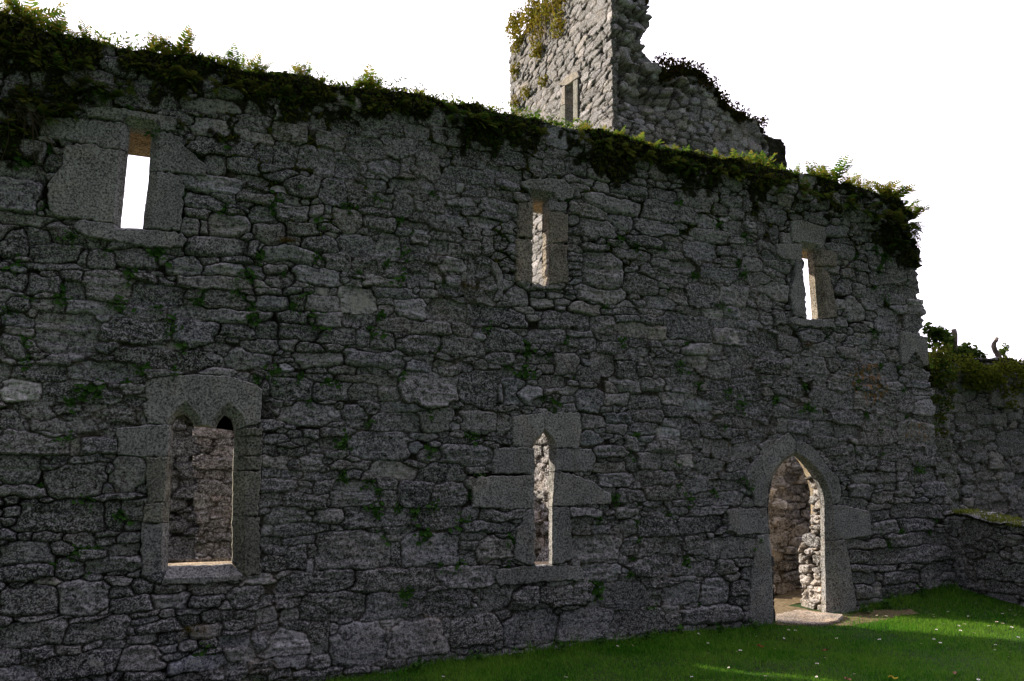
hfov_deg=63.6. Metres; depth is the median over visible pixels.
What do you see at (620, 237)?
wall plant
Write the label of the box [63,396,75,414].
wall plant
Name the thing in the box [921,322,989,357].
leafy bush
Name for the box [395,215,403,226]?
wall plant
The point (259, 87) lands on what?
hanging fern
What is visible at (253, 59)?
fern
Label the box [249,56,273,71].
fern
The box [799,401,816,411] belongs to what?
wall plant
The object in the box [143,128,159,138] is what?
wall plant
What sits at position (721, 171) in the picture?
hanging fern
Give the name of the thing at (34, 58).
hanging fern
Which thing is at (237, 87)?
hanging fern
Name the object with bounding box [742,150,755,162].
fern
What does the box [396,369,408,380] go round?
wall plant
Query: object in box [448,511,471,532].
wall plant
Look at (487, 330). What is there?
wall plant
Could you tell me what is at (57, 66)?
hanging fern
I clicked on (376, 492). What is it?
wall plant
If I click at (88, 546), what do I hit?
wall plant
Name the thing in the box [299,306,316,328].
wall plant
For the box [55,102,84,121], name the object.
hanging fern
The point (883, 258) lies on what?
wall plant
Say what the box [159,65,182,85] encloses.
hanging fern
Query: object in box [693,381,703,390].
wall plant
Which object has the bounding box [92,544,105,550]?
wall plant
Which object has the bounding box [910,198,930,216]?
fern
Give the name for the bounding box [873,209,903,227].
hanging fern
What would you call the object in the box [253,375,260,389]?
wall plant
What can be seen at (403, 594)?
wall plant
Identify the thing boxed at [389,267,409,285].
wall plant
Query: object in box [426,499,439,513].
wall plant
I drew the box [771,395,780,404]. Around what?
wall plant
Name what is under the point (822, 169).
fern
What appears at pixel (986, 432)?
ivy wall
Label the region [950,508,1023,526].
terrace grass
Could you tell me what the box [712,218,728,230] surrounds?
wall plant
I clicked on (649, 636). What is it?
weed
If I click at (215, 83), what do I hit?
hanging fern
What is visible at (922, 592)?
weed
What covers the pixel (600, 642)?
weed
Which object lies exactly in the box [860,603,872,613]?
weed
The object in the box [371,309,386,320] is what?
wall plant
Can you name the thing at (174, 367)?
wall plant
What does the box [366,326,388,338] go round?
wall plant
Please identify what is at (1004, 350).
shrub
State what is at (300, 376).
wall plant
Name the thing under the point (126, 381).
wall plant
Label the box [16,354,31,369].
wall plant
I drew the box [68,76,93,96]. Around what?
hanging fern
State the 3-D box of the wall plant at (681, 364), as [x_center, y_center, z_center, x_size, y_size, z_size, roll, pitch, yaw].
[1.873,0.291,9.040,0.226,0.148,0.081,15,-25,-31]
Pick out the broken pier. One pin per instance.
(541, 496)
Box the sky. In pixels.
[0,0,1023,360]
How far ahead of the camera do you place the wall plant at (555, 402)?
8.31 m
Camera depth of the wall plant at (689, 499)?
8.81 m
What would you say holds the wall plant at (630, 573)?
attached to the ruined wall at (310, 577)
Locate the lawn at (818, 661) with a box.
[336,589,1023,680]
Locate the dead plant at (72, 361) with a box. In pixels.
[66,360,84,366]
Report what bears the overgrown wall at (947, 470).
on the lawn at (818, 661)
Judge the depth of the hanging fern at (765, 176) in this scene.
9.80 m
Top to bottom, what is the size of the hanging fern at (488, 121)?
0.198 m
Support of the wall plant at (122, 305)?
attached to the ruined wall at (310, 577)
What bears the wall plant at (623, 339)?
attached to the ruined wall at (310, 577)
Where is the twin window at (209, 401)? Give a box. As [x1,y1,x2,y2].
[116,374,263,584]
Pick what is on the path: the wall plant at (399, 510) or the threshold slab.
the threshold slab
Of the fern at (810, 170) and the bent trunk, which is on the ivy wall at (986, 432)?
the bent trunk
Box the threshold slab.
[775,610,843,626]
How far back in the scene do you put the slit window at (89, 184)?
6.96 m
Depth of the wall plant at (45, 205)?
6.72 m
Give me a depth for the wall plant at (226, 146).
7.34 m
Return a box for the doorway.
[725,433,870,625]
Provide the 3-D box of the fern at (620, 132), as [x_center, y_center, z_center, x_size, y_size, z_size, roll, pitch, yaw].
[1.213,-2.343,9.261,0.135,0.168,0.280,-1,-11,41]
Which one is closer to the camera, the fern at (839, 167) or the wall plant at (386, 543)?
the wall plant at (386, 543)
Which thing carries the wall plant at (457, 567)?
attached to the ruined wall at (310, 577)
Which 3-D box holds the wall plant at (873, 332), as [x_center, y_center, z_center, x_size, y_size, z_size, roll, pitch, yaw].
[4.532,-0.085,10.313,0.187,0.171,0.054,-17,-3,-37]
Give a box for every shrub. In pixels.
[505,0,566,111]
[994,341,1010,356]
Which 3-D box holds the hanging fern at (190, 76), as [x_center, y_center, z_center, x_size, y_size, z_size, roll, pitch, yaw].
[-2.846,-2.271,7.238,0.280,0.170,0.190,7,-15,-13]
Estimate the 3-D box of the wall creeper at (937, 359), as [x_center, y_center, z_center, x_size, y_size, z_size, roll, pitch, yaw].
[8.127,0.927,15.579,0.852,1.862,0.302,4,-10,-24]
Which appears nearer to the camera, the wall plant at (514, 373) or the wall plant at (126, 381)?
the wall plant at (126, 381)
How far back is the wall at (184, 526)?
11.40 m
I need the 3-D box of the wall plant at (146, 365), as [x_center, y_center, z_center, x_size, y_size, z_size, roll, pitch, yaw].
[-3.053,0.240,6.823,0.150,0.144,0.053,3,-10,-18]
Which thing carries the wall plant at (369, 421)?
attached to the ruined wall at (310, 577)
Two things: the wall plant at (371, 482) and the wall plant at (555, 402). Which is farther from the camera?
the wall plant at (555, 402)
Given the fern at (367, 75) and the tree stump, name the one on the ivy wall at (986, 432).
the tree stump
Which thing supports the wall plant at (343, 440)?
attached to the ruined wall at (310, 577)
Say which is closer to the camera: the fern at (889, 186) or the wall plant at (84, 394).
the wall plant at (84, 394)
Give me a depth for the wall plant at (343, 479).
7.37 m
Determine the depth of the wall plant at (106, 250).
6.85 m
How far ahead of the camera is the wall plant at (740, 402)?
9.26 m
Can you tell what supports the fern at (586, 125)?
on the crest turf
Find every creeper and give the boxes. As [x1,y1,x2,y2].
[0,12,922,330]
[0,95,68,165]
[645,0,769,140]
[927,341,958,438]
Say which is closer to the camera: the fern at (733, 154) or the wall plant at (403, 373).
the wall plant at (403, 373)
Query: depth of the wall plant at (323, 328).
7.48 m
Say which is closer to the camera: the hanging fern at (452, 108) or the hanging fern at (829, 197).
the hanging fern at (452, 108)
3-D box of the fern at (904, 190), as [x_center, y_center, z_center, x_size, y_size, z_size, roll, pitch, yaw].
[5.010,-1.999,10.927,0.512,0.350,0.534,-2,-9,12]
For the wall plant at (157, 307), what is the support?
attached to the ruined wall at (310, 577)
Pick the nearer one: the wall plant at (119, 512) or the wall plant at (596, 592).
the wall plant at (119, 512)
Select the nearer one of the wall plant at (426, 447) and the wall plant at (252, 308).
the wall plant at (252, 308)
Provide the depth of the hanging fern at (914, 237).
10.69 m
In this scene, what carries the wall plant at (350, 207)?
attached to the ruined wall at (310, 577)
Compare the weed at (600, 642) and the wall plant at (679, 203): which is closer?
the weed at (600, 642)
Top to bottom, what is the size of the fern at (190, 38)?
0.238 m
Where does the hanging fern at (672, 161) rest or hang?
hanging from the creeper at (288, 80)
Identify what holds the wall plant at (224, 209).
attached to the ruined wall at (310, 577)
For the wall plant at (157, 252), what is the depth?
7.01 m
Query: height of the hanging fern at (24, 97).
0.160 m
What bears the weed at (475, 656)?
on the lawn at (818, 661)
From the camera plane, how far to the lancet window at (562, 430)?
8.11 m
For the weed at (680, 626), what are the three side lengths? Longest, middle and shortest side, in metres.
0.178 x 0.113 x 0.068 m
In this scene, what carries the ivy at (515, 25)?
on the ruined tower
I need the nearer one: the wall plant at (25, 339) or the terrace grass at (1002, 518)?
the wall plant at (25, 339)
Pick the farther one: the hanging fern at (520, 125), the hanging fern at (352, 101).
the hanging fern at (520, 125)
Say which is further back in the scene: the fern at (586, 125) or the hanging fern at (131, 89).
the fern at (586, 125)
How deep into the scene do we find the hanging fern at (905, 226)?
10.65 m
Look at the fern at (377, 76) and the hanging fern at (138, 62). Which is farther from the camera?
the fern at (377, 76)
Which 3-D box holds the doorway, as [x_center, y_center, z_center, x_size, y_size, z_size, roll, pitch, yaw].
[3.125,2.188,9.676,2.169,2.172,0.749,4,-10,-24]
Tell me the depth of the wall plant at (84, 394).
6.61 m
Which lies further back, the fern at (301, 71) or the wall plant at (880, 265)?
the wall plant at (880, 265)
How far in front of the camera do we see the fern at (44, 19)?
6.95 m
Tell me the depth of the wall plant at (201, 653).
6.66 m
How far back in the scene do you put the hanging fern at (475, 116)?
8.35 m
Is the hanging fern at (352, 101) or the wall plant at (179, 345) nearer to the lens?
the wall plant at (179, 345)
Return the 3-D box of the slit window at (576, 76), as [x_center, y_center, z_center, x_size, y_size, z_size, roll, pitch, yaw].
[1.767,-6.523,22.548,0.508,1.478,1.196,4,-10,-24]
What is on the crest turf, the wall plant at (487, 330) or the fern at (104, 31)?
the fern at (104, 31)
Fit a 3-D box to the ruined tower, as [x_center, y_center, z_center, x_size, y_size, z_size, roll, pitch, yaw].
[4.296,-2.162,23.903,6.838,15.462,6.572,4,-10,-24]
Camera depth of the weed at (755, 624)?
8.80 m
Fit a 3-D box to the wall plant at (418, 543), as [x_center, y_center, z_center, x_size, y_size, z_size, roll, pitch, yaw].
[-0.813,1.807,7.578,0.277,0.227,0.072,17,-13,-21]
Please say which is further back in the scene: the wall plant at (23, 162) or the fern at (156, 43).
the fern at (156, 43)
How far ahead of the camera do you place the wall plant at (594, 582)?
8.21 m
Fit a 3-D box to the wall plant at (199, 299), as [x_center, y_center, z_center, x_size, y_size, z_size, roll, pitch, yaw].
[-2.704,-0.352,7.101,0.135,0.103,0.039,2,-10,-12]
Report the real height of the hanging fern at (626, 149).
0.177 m
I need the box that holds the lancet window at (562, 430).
[470,411,610,585]
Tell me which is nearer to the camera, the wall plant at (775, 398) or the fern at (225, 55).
the fern at (225, 55)
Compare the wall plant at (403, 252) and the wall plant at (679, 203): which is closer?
the wall plant at (403, 252)
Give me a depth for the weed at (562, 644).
7.84 m
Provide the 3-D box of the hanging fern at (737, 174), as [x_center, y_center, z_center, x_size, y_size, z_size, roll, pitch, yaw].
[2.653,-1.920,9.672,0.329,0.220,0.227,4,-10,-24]
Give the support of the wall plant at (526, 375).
attached to the ruined wall at (310, 577)
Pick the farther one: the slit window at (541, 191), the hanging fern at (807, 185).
the hanging fern at (807, 185)
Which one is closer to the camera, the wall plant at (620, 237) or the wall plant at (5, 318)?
the wall plant at (5, 318)
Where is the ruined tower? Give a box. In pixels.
[509,0,786,284]
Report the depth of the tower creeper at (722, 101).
21.63 m
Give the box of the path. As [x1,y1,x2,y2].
[773,589,917,625]
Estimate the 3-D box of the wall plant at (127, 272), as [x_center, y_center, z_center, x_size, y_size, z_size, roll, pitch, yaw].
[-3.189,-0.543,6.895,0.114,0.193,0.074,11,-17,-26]
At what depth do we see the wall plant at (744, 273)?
9.56 m
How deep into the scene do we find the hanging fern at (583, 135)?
8.89 m
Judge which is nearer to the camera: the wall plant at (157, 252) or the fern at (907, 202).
the wall plant at (157, 252)
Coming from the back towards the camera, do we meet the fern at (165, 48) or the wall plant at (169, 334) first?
the fern at (165, 48)
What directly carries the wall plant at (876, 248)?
attached to the ruined wall at (310, 577)
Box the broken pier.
[530,433,551,561]
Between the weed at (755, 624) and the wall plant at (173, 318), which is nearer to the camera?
the wall plant at (173, 318)
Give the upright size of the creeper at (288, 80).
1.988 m
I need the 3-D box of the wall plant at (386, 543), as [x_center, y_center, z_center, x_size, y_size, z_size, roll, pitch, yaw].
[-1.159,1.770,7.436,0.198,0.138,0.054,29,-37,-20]
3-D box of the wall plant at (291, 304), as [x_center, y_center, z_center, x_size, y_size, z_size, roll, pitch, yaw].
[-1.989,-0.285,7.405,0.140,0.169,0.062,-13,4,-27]
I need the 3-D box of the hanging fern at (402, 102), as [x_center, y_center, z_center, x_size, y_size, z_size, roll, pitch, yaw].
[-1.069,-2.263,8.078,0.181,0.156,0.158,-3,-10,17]
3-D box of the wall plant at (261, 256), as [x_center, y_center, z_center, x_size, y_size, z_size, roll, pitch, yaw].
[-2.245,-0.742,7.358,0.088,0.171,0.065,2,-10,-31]
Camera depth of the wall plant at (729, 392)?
9.21 m
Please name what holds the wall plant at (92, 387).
attached to the ruined wall at (310, 577)
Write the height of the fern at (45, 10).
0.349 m
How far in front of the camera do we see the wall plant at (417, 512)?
7.56 m
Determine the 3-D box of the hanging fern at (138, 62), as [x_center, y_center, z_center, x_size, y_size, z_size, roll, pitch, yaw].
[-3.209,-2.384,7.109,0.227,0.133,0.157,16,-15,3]
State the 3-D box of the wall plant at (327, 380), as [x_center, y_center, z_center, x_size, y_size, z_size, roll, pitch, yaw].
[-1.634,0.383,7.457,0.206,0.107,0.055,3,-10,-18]
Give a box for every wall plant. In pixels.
[0,306,18,319]
[1,253,24,275]
[13,156,33,170]
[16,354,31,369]
[18,332,35,347]
[19,294,36,303]
[36,199,48,213]
[49,294,62,302]
[49,561,60,568]
[50,282,65,306]
[52,430,73,445]
[56,227,78,246]
[61,294,74,305]
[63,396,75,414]
[67,382,97,401]
[67,548,78,561]
[72,494,95,511]
[72,544,90,556]
[87,378,105,399]
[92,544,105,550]
[98,246,113,255]
[107,295,136,313]
[111,509,134,525]
[119,377,132,389]
[120,104,139,122]
[121,267,137,285]
[133,361,151,376]
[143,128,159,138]
[146,247,173,266]
[149,304,163,313]
[164,314,183,332]
[165,326,176,337]
[171,364,183,378]
[174,342,186,354]
[190,296,204,305]
[192,642,216,656]
[210,132,232,148]
[217,203,234,215]
[230,284,244,298]
[234,268,260,287]
[244,300,257,317]
[246,309,261,325]
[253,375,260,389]
[255,248,264,265]
[263,364,289,384]
[269,189,283,210]
[269,202,276,215]
[286,300,296,313]
[295,371,304,383]
[296,283,314,301]
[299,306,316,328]
[312,251,325,263]
[313,215,325,230]
[319,326,332,335]
[319,377,342,388]
[333,428,350,448]
[336,470,348,483]
[337,444,352,454]
[340,202,358,215]
[360,475,376,490]
[363,500,384,519]
[364,417,375,428]
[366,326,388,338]
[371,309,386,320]
[374,488,383,499]
[376,529,390,546]
[381,258,391,266]
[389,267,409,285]
[394,502,402,515]
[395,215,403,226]
[396,246,410,267]
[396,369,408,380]
[397,585,414,606]
[410,505,419,520]
[413,524,432,545]
[421,527,431,541]
[423,442,437,458]
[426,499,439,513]
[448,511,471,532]
[450,559,466,573]
[464,430,477,445]
[471,432,483,443]
[482,320,494,334]
[503,364,516,374]
[516,339,536,353]
[516,364,535,378]
[523,350,531,360]
[548,395,561,412]
[588,578,598,589]
[592,580,604,601]
[611,493,620,506]
[615,234,625,246]
[618,336,627,347]
[625,569,634,578]
[628,432,640,439]
[674,198,683,211]
[675,360,690,373]
[682,556,690,567]
[684,492,694,508]
[691,271,700,278]
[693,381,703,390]
[710,488,718,497]
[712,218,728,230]
[723,387,732,398]
[731,394,746,414]
[735,477,754,489]
[738,265,749,278]
[740,233,751,243]
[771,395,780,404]
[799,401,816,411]
[854,376,863,389]
[870,328,877,337]
[872,245,882,256]
[875,264,883,274]
[881,252,892,263]
[913,462,925,474]
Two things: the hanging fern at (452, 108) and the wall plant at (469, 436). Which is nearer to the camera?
the wall plant at (469, 436)
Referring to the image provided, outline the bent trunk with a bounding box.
[991,337,1001,356]
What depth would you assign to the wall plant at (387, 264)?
7.82 m
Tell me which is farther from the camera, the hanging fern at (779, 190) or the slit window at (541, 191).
the hanging fern at (779, 190)
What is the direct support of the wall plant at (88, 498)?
attached to the ruined wall at (310, 577)
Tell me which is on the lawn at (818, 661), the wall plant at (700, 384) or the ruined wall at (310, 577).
the ruined wall at (310, 577)
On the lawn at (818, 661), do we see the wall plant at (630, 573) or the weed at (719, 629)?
the weed at (719, 629)
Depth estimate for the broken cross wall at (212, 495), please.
9.98 m
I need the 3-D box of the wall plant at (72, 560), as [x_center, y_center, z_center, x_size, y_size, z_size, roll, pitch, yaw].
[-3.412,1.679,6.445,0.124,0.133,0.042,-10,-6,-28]
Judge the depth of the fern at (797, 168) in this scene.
10.30 m
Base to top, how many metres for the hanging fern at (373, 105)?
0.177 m
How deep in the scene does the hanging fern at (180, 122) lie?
7.20 m
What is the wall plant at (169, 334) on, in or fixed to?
attached to the ruined wall at (310, 577)
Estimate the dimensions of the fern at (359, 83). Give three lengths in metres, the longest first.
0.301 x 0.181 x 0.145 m
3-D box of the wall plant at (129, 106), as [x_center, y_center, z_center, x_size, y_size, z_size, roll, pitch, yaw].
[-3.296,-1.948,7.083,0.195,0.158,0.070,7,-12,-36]
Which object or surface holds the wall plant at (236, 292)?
attached to the ruined wall at (310, 577)
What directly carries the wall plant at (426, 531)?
attached to the ruined wall at (310, 577)
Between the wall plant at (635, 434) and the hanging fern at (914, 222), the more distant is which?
the hanging fern at (914, 222)
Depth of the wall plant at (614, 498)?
8.46 m
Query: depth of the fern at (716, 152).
9.73 m
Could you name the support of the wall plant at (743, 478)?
attached to the ruined wall at (310, 577)
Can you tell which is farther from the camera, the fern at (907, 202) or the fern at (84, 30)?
the fern at (907, 202)
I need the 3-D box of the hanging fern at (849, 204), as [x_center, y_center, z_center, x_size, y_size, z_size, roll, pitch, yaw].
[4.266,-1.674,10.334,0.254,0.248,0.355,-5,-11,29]
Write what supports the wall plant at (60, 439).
attached to the ruined wall at (310, 577)
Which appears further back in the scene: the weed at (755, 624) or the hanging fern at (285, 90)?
the weed at (755, 624)
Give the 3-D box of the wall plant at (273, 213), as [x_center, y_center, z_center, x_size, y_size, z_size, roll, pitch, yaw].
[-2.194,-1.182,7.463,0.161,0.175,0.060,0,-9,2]
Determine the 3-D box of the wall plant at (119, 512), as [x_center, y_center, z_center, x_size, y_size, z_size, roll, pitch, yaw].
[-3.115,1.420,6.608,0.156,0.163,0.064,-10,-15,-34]
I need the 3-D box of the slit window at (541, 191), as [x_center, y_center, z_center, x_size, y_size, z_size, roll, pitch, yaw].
[0.213,-1.075,8.900,0.984,1.226,0.743,4,-10,-24]
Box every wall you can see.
[0,11,955,680]
[168,414,205,559]
[191,427,236,558]
[768,455,810,594]
[923,365,960,511]
[928,351,1023,518]
[947,511,1023,606]
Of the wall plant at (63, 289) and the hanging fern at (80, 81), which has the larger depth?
the hanging fern at (80, 81)
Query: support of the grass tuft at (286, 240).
on the ruined wall at (310, 577)
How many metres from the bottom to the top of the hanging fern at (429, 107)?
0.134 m
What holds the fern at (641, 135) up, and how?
on the crest turf
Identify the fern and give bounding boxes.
[0,0,11,13]
[0,116,28,135]
[3,0,68,30]
[4,0,67,29]
[10,84,43,108]
[19,50,43,71]
[24,8,67,32]
[34,104,59,127]
[45,52,80,79]
[48,16,67,32]
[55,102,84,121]
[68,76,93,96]
[71,17,94,39]
[73,56,99,75]
[75,79,111,103]
[92,30,109,43]
[92,86,126,103]
[115,82,137,99]
[131,52,151,70]
[144,31,173,52]
[148,29,171,54]
[152,25,197,53]
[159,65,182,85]
[171,68,204,90]
[172,84,189,99]
[175,44,205,53]
[175,118,187,126]
[208,48,239,64]
[208,76,235,95]
[213,43,245,68]
[227,80,250,97]
[241,53,266,70]
[248,80,269,93]
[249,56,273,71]
[275,85,294,101]
[287,60,306,73]
[289,59,313,75]
[317,89,339,102]
[340,95,357,107]
[351,74,369,86]
[360,63,384,88]
[360,94,386,111]
[371,70,383,89]
[393,99,409,114]
[419,102,437,115]
[442,99,474,122]
[467,112,485,135]
[476,111,503,132]
[510,123,525,139]
[530,126,550,141]
[578,127,594,145]
[579,120,595,129]
[597,137,614,153]
[613,125,625,133]
[617,142,639,156]
[632,132,644,139]
[639,150,655,166]
[666,144,678,149]
[667,155,687,175]
[678,160,705,177]
[711,164,729,178]
[713,147,723,157]
[725,165,753,183]
[729,148,750,159]
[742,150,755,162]
[753,150,776,164]
[758,173,773,189]
[776,178,799,193]
[791,163,801,172]
[800,175,824,201]
[804,161,828,174]
[812,159,839,178]
[815,155,855,179]
[822,191,839,208]
[837,172,863,186]
[843,194,864,214]
[851,172,872,187]
[861,201,883,220]
[862,176,884,189]
[869,180,916,198]
[870,178,909,194]
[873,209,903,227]
[892,208,921,233]
[896,196,927,210]
[904,230,923,248]
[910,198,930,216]
[910,221,926,239]
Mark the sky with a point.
(928, 95)
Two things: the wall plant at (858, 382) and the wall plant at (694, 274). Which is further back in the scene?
the wall plant at (858, 382)
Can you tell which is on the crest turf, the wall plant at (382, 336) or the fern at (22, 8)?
the fern at (22, 8)
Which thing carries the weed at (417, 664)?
on the lawn at (818, 661)
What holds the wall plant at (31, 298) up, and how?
attached to the ruined wall at (310, 577)
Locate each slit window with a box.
[40,106,206,248]
[513,178,574,289]
[559,71,581,122]
[774,220,837,328]
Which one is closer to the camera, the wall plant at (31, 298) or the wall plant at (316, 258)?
the wall plant at (31, 298)
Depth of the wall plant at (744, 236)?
9.66 m
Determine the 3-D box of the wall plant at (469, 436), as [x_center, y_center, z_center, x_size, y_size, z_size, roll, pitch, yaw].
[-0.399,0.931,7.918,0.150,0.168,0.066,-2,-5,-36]
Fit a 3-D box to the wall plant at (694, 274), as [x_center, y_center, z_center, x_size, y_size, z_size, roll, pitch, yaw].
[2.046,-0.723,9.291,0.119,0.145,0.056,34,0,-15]
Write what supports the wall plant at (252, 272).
attached to the ruined wall at (310, 577)
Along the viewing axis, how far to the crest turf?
8.16 m
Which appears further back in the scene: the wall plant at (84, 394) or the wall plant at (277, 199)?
the wall plant at (277, 199)
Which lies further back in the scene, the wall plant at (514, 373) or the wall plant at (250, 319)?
the wall plant at (514, 373)
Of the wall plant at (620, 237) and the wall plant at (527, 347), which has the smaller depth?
the wall plant at (527, 347)
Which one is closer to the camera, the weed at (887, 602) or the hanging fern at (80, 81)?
the hanging fern at (80, 81)
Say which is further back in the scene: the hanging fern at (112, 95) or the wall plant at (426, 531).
the wall plant at (426, 531)
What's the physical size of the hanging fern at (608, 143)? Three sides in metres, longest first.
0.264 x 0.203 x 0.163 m
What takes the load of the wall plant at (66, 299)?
attached to the ruined wall at (310, 577)
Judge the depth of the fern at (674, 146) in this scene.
9.54 m
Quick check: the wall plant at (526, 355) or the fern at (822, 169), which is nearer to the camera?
the wall plant at (526, 355)
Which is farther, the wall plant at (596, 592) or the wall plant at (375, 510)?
the wall plant at (596, 592)
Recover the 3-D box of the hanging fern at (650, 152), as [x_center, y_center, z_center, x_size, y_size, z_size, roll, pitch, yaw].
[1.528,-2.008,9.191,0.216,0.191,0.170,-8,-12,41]
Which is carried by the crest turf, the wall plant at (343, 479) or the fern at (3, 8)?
the fern at (3, 8)
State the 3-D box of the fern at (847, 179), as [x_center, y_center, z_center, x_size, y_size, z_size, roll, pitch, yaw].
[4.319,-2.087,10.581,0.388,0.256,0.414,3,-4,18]
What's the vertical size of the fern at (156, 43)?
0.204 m
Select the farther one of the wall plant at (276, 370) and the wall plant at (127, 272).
the wall plant at (276, 370)
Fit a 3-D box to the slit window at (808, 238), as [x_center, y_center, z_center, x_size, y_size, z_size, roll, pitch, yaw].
[3.546,-0.752,10.350,1.358,1.325,0.744,4,-10,-24]
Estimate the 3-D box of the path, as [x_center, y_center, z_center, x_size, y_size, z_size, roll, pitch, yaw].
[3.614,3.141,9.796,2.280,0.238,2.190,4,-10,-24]
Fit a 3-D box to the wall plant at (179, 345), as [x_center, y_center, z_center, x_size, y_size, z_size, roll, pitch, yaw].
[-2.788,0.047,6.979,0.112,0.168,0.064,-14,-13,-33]
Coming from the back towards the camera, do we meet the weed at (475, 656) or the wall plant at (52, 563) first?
the weed at (475, 656)
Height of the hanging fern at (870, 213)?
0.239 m
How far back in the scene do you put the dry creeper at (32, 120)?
6.70 m
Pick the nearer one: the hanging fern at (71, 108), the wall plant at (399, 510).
the hanging fern at (71, 108)
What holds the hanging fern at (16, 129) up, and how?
hanging from the creeper at (288, 80)
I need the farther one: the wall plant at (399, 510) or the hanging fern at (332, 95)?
the hanging fern at (332, 95)
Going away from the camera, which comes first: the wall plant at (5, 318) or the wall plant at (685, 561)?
the wall plant at (5, 318)
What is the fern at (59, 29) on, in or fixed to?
on the crest turf
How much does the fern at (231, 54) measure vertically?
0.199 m
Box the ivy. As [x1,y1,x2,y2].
[949,352,1023,408]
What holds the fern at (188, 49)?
on the crest turf
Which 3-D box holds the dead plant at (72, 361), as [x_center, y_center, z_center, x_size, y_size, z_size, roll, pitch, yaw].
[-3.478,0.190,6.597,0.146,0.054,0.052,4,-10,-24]
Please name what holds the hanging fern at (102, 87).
hanging from the creeper at (288, 80)
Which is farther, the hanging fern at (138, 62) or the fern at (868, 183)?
the fern at (868, 183)
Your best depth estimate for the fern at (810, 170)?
10.29 m
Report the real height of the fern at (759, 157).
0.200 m
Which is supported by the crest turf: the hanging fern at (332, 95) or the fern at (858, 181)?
the fern at (858, 181)
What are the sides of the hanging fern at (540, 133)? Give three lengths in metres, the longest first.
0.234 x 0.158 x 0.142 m
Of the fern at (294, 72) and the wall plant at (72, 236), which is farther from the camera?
the fern at (294, 72)
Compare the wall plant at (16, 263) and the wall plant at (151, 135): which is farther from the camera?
the wall plant at (151, 135)
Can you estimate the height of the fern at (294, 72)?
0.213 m
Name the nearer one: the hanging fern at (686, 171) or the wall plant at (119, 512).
the wall plant at (119, 512)
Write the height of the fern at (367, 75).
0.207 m
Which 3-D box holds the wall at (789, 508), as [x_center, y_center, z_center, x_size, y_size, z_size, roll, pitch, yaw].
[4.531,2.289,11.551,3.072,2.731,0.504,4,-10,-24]
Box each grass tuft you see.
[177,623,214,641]
[277,235,295,242]
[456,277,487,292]
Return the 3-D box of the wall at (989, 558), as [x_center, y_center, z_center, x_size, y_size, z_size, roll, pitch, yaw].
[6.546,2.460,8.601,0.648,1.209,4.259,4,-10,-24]
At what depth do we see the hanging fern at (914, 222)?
10.77 m
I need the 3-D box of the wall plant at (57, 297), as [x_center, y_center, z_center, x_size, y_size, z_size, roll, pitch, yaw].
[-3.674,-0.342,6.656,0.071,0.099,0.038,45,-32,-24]
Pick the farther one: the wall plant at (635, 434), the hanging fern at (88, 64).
the wall plant at (635, 434)
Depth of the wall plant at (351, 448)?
7.41 m
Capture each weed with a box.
[406,657,424,670]
[469,650,482,662]
[553,641,566,651]
[595,636,604,645]
[643,631,659,640]
[674,623,684,633]
[715,622,726,631]
[749,619,761,628]
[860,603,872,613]
[880,598,891,606]
[916,585,929,596]
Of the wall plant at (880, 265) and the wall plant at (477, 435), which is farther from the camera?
the wall plant at (880, 265)
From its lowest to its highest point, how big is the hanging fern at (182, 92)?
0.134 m
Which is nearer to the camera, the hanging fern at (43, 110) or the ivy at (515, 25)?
the hanging fern at (43, 110)
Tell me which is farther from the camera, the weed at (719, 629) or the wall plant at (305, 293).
the weed at (719, 629)
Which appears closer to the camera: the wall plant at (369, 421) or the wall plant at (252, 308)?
the wall plant at (252, 308)
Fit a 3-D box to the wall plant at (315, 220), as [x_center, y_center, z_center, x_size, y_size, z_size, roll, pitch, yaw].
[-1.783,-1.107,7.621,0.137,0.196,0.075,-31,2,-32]
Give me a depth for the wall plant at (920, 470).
10.24 m
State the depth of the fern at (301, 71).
7.78 m
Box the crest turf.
[0,0,913,213]
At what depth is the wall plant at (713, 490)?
8.96 m
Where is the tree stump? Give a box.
[951,329,957,352]
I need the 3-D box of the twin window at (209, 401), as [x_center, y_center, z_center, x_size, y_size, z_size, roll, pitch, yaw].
[-2.772,1.195,7.180,1.240,1.734,0.746,4,-10,-24]

